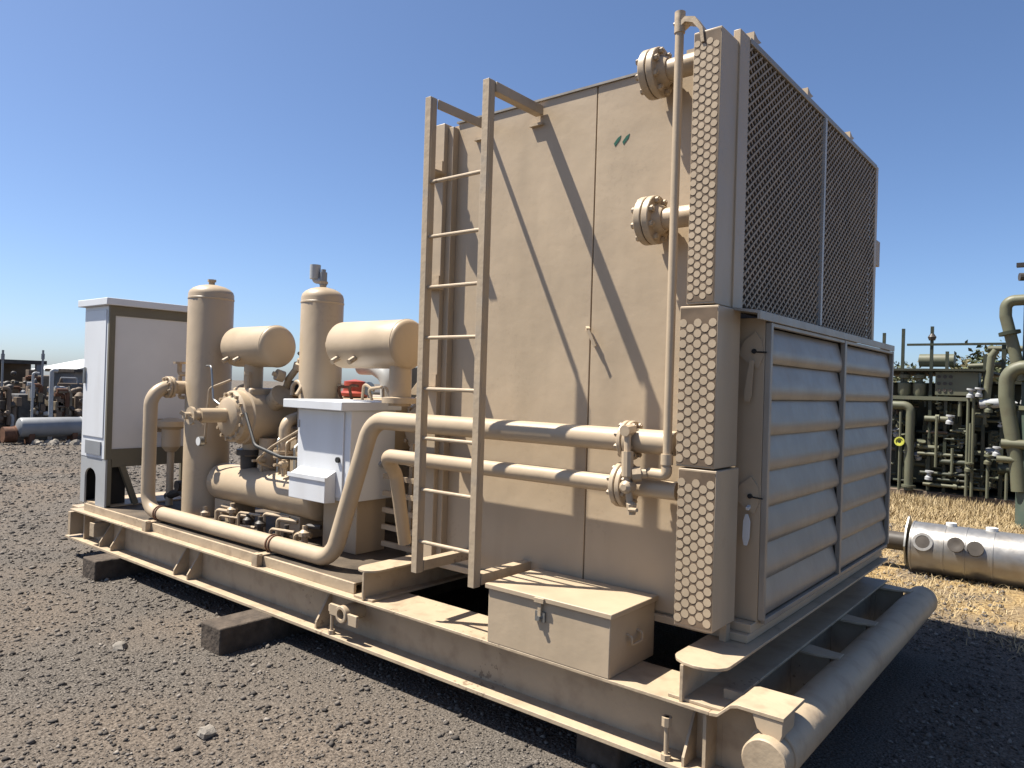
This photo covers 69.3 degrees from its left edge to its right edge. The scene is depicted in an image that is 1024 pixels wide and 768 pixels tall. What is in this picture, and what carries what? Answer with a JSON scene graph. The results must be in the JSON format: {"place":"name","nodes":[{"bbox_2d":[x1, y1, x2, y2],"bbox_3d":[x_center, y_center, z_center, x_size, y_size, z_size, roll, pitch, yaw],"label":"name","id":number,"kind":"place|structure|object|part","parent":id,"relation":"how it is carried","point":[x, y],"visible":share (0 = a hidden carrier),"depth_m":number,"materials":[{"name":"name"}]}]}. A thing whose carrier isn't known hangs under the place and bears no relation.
{"place":"outdoors","nodes":[
{"label":"outdoors","id":0,"kind":"place"},
{"bbox_2d":[0,359,46,381],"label":"open shed","id":1,"kind":"structure","parent":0,"point":[19,367],"depth_m":24.50,"materials":[{"name":"metal"}]},
{"bbox_2d":[45,368,82,387],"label":"shed","id":2,"kind":"structure","parent":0,"point":[77,374],"depth_m":23.71,"materials":[{"name":"metal"}]},
{"bbox_2d":[0,375,1023,767],"bbox_3d":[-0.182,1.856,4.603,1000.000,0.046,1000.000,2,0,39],"label":"ground","id":3,"kind":"structure","parent":0,"point":[862,733],"depth_m":4.45,"materials":[{"name":"grey gravel"}]},
{"bbox_2d":[1,350,4,386],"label":"pole","id":4,"kind":"object","parent":3,"relation":"on","point":[2,362],"visible":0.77,"depth_m":19.64,"materials":[{"name":"grey metal"}]},
{"bbox_2d":[0,426,17,442],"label":"drum","id":5,"kind":"object","parent":3,"relation":"on","point":[8,434],"visible":1,"depth_m":18.50,"materials":[{"name":"metal"}]},
{"bbox_2d":[0,384,21,440],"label":"machinery skid","id":6,"kind":"object","parent":3,"relation":"on","point":[9,404],"visible":0.79,"depth_m":19.22,"materials":[{"name":"brown paint"}]},
{"bbox_2d":[0,370,48,394],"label":"machinery skid","id":7,"kind":"object","parent":3,"relation":"on","point":[19,387],"visible":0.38,"depth_m":21.79,"materials":[{"name":"metal"}]},
{"bbox_2d":[12,378,48,440],"bbox_3d":[-13.186,0.666,20.227,1.473,1.676,0.690,2,0,39],"label":"machinery skid","id":8,"kind":"object","parent":3,"relation":"on","point":[39,407],"visible":0.5,"depth_m":19.99,"materials":[{"name":"brown paint"}]},
{"bbox_2d":[30,372,39,416],"bbox_3d":[-12.553,0.599,19.475,0.059,1.845,0.173,2,0,39],"label":"standpipe","id":9,"kind":"object","parent":3,"relation":"on","point":[32,393],"visible":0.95,"depth_m":19.41,"materials":[{"name":"grey metal"}]},
{"bbox_2d":[41,350,44,385],"bbox_3d":[-12.952,0.289,20.402,0.083,2.445,0.083,2,0,17],"label":"pole","id":10,"kind":"object","parent":3,"relation":"on","point":[42,368],"visible":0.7,"depth_m":20.38,"materials":[{"name":"grey metal"}]},
{"bbox_2d":[15,417,81,443],"bbox_3d":[-11.971,1.197,19.261,0.517,0.683,1.600,2,0,39],"label":"grey tank","id":11,"kind":"object","parent":3,"relation":"on","point":[30,429],"visible":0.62,"depth_m":19.03,"materials":[{"name":"metal"}]},
{"bbox_2d":[47,368,58,439],"bbox_3d":[-12.281,0.556,19.809,0.108,1.949,0.201,2,0,39],"label":"standpipe","id":12,"kind":"object","parent":3,"relation":"on","point":[51,391],"visible":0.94,"depth_m":19.73,"materials":[{"name":"grey metal"}]},
{"bbox_2d":[30,439,81,445],"bbox_3d":[-11.414,1.499,18.940,0.836,0.214,1.435,2,0,39],"label":"rubble pile","id":13,"kind":"object","parent":3,"relation":"on","point":[55,442],"visible":0.63,"depth_m":18.82,"materials":[{"name":"white stone"}]},
{"bbox_2d":[33,359,83,369],"bbox_3d":[-20.073,0.059,36.383,5.000,2.565,4.750,2,0,39],"label":"white tent","id":14,"kind":"object","parent":3,"relation":"on","point":[77,364],"visible":0.07,"depth_m":35.62,"materials":[{"name":"fabric"}]},
{"bbox_2d":[44,386,82,439],"bbox_3d":[-12.614,0.789,20.781,1.470,1.467,0.836,2,0,39],"label":"machinery skid","id":15,"kind":"object","parent":3,"relation":"on","point":[66,403],"visible":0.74,"depth_m":20.39,"materials":[{"name":"brown paint"}]},
{"bbox_2d":[47,377,82,396],"bbox_3d":[-13.570,0.584,23.406,1.468,1.836,1.900,2,0,39],"label":"machinery skid","id":16,"kind":"object","parent":3,"relation":"on","point":[71,385],"visible":0.09,"depth_m":22.73,"materials":[{"name":"brown paint"}]},
{"bbox_2d":[83,553,152,580],"bbox_3d":[-2.706,1.698,7.972,0.270,0.188,3.450,2,0,39],"label":"timber block","id":17,"kind":"object","parent":3,"relation":"on","point":[99,567],"depth_m":6.67,"materials":[{"name":"brown wood"}]},
{"bbox_2d":[112,641,127,650],"bbox_3d":[-2.640,1.766,4.990,0.094,0.064,0.113,2,0,-15],"label":"rock","id":18,"kind":"object","parent":3,"relation":"on","point":[120,645],"visible":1,"depth_m":4.96,"materials":[{"name":"beige stone"}]},
{"bbox_2d":[196,724,216,739],"bbox_3d":[-1.581,1.796,3.832,0.094,0.055,0.080,2,0,39],"label":"rock","id":19,"kind":"object","parent":3,"relation":"on","point":[206,731],"visible":1,"depth_m":3.81,"materials":[{"name":"beige stone"}]},
{"bbox_2d":[201,577,480,655],"bbox_3d":[-0.884,1.749,6.378,0.250,0.188,3.630,2,0,39],"label":"timber block","id":20,"kind":"object","parent":3,"relation":"on","point":[228,634],"depth_m":5.09,"materials":[{"name":"brown wood"}]},
{"bbox_2d":[65,500,937,767],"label":"skid frame","id":21,"kind":"object","parent":20,"relation":"on","point":[788,691],"visible":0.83,"depth_m":4.13,"materials":[{"name":"beige paint"}]},
{"bbox_2d":[78,297,187,507],"bbox_3d":[-3.770,0.187,7.695,0.680,2.013,1.165,2,0,39],"label":"control cabinet","id":22,"kind":"object","parent":21,"relation":"on","point":[134,350],"visible":0.66,"depth_m":7.30,"materials":[{"name":"white metal"}]},
{"bbox_3d":[-4.108,-0.103,7.285,0.480,1.240,0.007,2,0,39],"label":"front door","id":23,"kind":"part","parent":22,"relation":"part of","materials":[{"name":"white paint"}]},
{"bbox_2d":[157,418,183,505],"bbox_3d":[-3.319,0.773,7.304,0.558,0.865,0.280,2,0,39],"label":"level control valve","id":24,"kind":"object","parent":21,"relation":"on","point":[169,429],"visible":0.8,"depth_m":7.31,"materials":[{"name":"beige paint"}]},
{"bbox_2d":[173,279,234,516],"bbox_3d":[-2.896,0.116,7.013,0.512,2.204,0.452,2,0,39],"label":"scrubber vessel","id":25,"kind":"object","parent":21,"relation":"on","point":[210,317],"visible":0.86,"depth_m":6.82,"materials":[{"name":"beige paint"}]},
{"bbox_2d":[200,503,321,543],"bbox_3d":[-2.130,1.142,6.140,1.600,0.195,0.241,2,0,39],"label":"deck piping","id":26,"kind":"object","parent":21,"relation":"on","point":[304,533],"visible":0.85,"depth_m":6.04,"materials":[{"name":"beige paint"}]},
{"bbox_2d":[206,448,323,539],"bbox_3d":[-2.081,0.913,6.373,1.640,0.655,0.335,2,0,39],"label":"discharge bottle","id":27,"kind":"object","parent":21,"relation":"on","point":[246,485],"visible":0.67,"depth_m":6.28,"materials":[{"name":"beige paint"}]},
{"bbox_2d":[273,412,297,473],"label":"flanged risers","id":28,"kind":"object","parent":27,"relation":"on","point":[288,422],"visible":0.43,"depth_m":6.22,"materials":[{"name":"beige paint"}]},
{"bbox_2d":[179,372,415,524],"bbox_3d":[-1.396,0.592,6.527,3.036,1.340,2.392,2,0,39],"label":"gas compressor","id":29,"kind":"object","parent":21,"relation":"on","point":[265,410],"visible":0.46,"depth_m":6.41,"materials":[{"name":"beige paint"}]},
{"bbox_2d":[196,365,297,476],"bbox_3d":[-2.191,0.298,6.348,1.526,0.909,0.339,2,0,39],"label":"conduit run","id":30,"kind":"object","parent":29,"relation":"attached to","point":[260,459],"visible":0.81,"depth_m":6.18,"materials":[{"name":"beige paint"}]},
{"bbox_2d":[220,325,295,387],"bbox_3d":[-2.316,-0.199,6.603,0.817,0.633,0.394,2,0,39],"label":"pulsation bottle","id":31,"kind":"object","parent":29,"relation":"on","point":[255,351],"visible":0.88,"depth_m":6.41,"materials":[{"name":"beige paint"}]},
{"bbox_2d":[272,352,388,400],"bbox_3d":[-1.585,-0.069,6.208,1.415,0.407,0.354,2,0,39],"label":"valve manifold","id":32,"kind":"object","parent":29,"relation":"attached to","point":[279,375],"visible":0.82,"depth_m":6.28,"materials":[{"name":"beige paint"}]},
{"bbox_2d":[325,319,418,405],"bbox_3d":[-1.082,-0.164,5.601,0.936,0.633,0.394,2,0,39],"label":"pulsation bottle","id":33,"kind":"object","parent":29,"relation":"on","point":[391,346],"visible":0.88,"depth_m":5.35,"materials":[{"name":"beige paint"}]},
{"bbox_2d":[296,264,343,467],"bbox_3d":[-1.642,0.118,6.323,0.396,2.272,0.396,2,0,39],"label":"scrubber vessel","id":34,"kind":"object","parent":21,"relation":"on","point":[321,317],"visible":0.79,"depth_m":6.17,"materials":[{"name":"beige paint"}]},
{"bbox_2d":[283,399,400,554],"bbox_3d":[-1.332,0.694,5.727,0.728,1.135,0.590,2,0,39],"label":"electrical box","id":35,"kind":"object","parent":21,"relation":"on","point":[329,430],"visible":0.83,"depth_m":5.55,"materials":[{"name":"white paint"}]},
{"bbox_2d":[298,409,344,497],"bbox_3d":[-1.444,0.515,5.589,0.540,0.635,0.011,2,0,39],"label":"door","id":36,"kind":"structure","parent":35,"relation":"in","point":[321,433],"depth_m":5.56,"materials":[{"name":"white paint"}]},
{"bbox_2d":[341,367,416,397],"bbox_3d":[-0.989,0.527,7.254,3.150,1.500,1.753,2,0,39],"label":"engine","id":37,"kind":"object","parent":21,"relation":"on","point":[381,376],"visible":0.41,"depth_m":6.85,"materials":[{"name":"metal"}]},
{"bbox_2d":[381,444,414,555],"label":"fan drive","id":38,"kind":"structure","parent":21,"relation":"on","point":[409,498],"depth_m":5.48,"materials":[{"name":"metal"}]},
{"bbox_2d":[141,376,676,566],"bbox_3d":[-1.258,0.657,5.189,5.236,1.348,0.495,2,0,39],"label":"process pipe","id":39,"kind":"object","parent":21,"relation":"on","point":[647,441],"visible":0.88,"depth_m":4.94,"materials":[{"name":"beige metal"}]},
{"bbox_2d":[619,424,646,514],"bbox_3d":[0.585,0.412,3.587,0.133,0.433,0.116,2,0,39],"label":"drain piping","id":40,"kind":"object","parent":39,"relation":"attached to","point":[631,474],"visible":1,"depth_m":3.57,"materials":[{"name":"beige paint"}]},
{"bbox_2d":[485,569,657,678],"bbox_3d":[0.301,1.221,3.842,0.801,0.308,0.470,2,0,39],"label":"toolbox","id":41,"kind":"object","parent":21,"relation":"on","point":[602,630],"visible":1,"depth_m":3.68,"materials":[{"name":"beige paint"}]},
{"bbox_2d":[423,26,894,643],"bbox_3d":[1.103,-0.254,5.136,2.232,2.964,2.984,2,0,39],"label":"air cooler","id":42,"kind":"object","parent":21,"relation":"on","point":[775,512],"visible":1,"depth_m":4.08,"materials":[{"name":"beige paint"}]},
{"bbox_2d":[411,78,543,587],"bbox_3d":[-0.323,-0.277,4.397,0.828,2.730,0.488,2,0,39],"label":"ladder","id":43,"kind":"object","parent":42,"relation":"attached to","point":[432,170],"visible":1,"depth_m":4.16,"materials":[{"name":"metal"}]},
{"bbox_2d":[381,449,677,545],"bbox_3d":[-0.057,0.750,4.260,2.225,0.745,0.336,2,0,45],"label":"process pipe","id":44,"kind":"object","parent":42,"relation":"attached to","point":[392,459],"visible":0.73,"depth_m":4.10,"materials":[{"name":"beige metal"}]},
{"bbox_2d":[646,10,705,479],"bbox_3d":[0.780,-0.653,3.514,0.244,2.226,0.070,2,0,39],"label":"vent pipe","id":45,"kind":"object","parent":42,"relation":"attached to","point":[682,23],"visible":0.99,"depth_m":3.50,"materials":[{"name":"beige metal"}]},
{"bbox_2d":[576,662,680,767],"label":"timber block","id":46,"kind":"object","parent":3,"relation":"on","point":[597,752],"depth_m":3.63,"materials":[{"name":"brown wood"}]},
{"bbox_2d":[893,361,927,382],"bbox_3d":[17.735,0.439,36.843,5.875,4.194,5.341,2,0,12],"label":"bush","id":47,"kind":"object","parent":3,"relation":"on","point":[897,379],"visible":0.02,"depth_m":36.11,"materials":[{"name":"green plant"}]},
{"bbox_2d":[882,326,1022,508],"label":"green process skid","id":48,"kind":"object","parent":3,"relation":"on","point":[947,432],"visible":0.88,"depth_m":13.15,"materials":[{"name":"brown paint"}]},
{"bbox_2d":[881,516,1023,587],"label":"silver vessel","id":49,"kind":"object","parent":3,"relation":"on","point":[993,555],"visible":0.97,"depth_m":7.49,"materials":[{"name":"metal"}]},
{"bbox_2d":[916,340,1021,383],"bbox_3d":[18.728,0.355,28.248,5.195,4.375,5.005,2,0,-5],"label":"bush","id":50,"kind":"object","parent":3,"relation":"on","point":[977,357],"visible":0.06,"depth_m":28.87,"materials":[{"name":"green plant"}]},
{"bbox_2d":[996,262,1023,529],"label":"green column","id":51,"kind":"structure","parent":3,"relation":"on","point":[1012,442],"depth_m":10.77,"materials":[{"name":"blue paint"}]},
{"bbox_2d":[0,0,1023,383],"label":"sky","id":52,"kind":"structure","parent":0,"point":[151,150],"materials":[{"name":"blue"}]},
{"bbox_2d":[865,489,1023,661],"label":"dry grass","id":53,"kind":"structure","parent":0,"point":[956,510],"depth_m":11.19,"materials":[{"name":"plant"}]}
]}

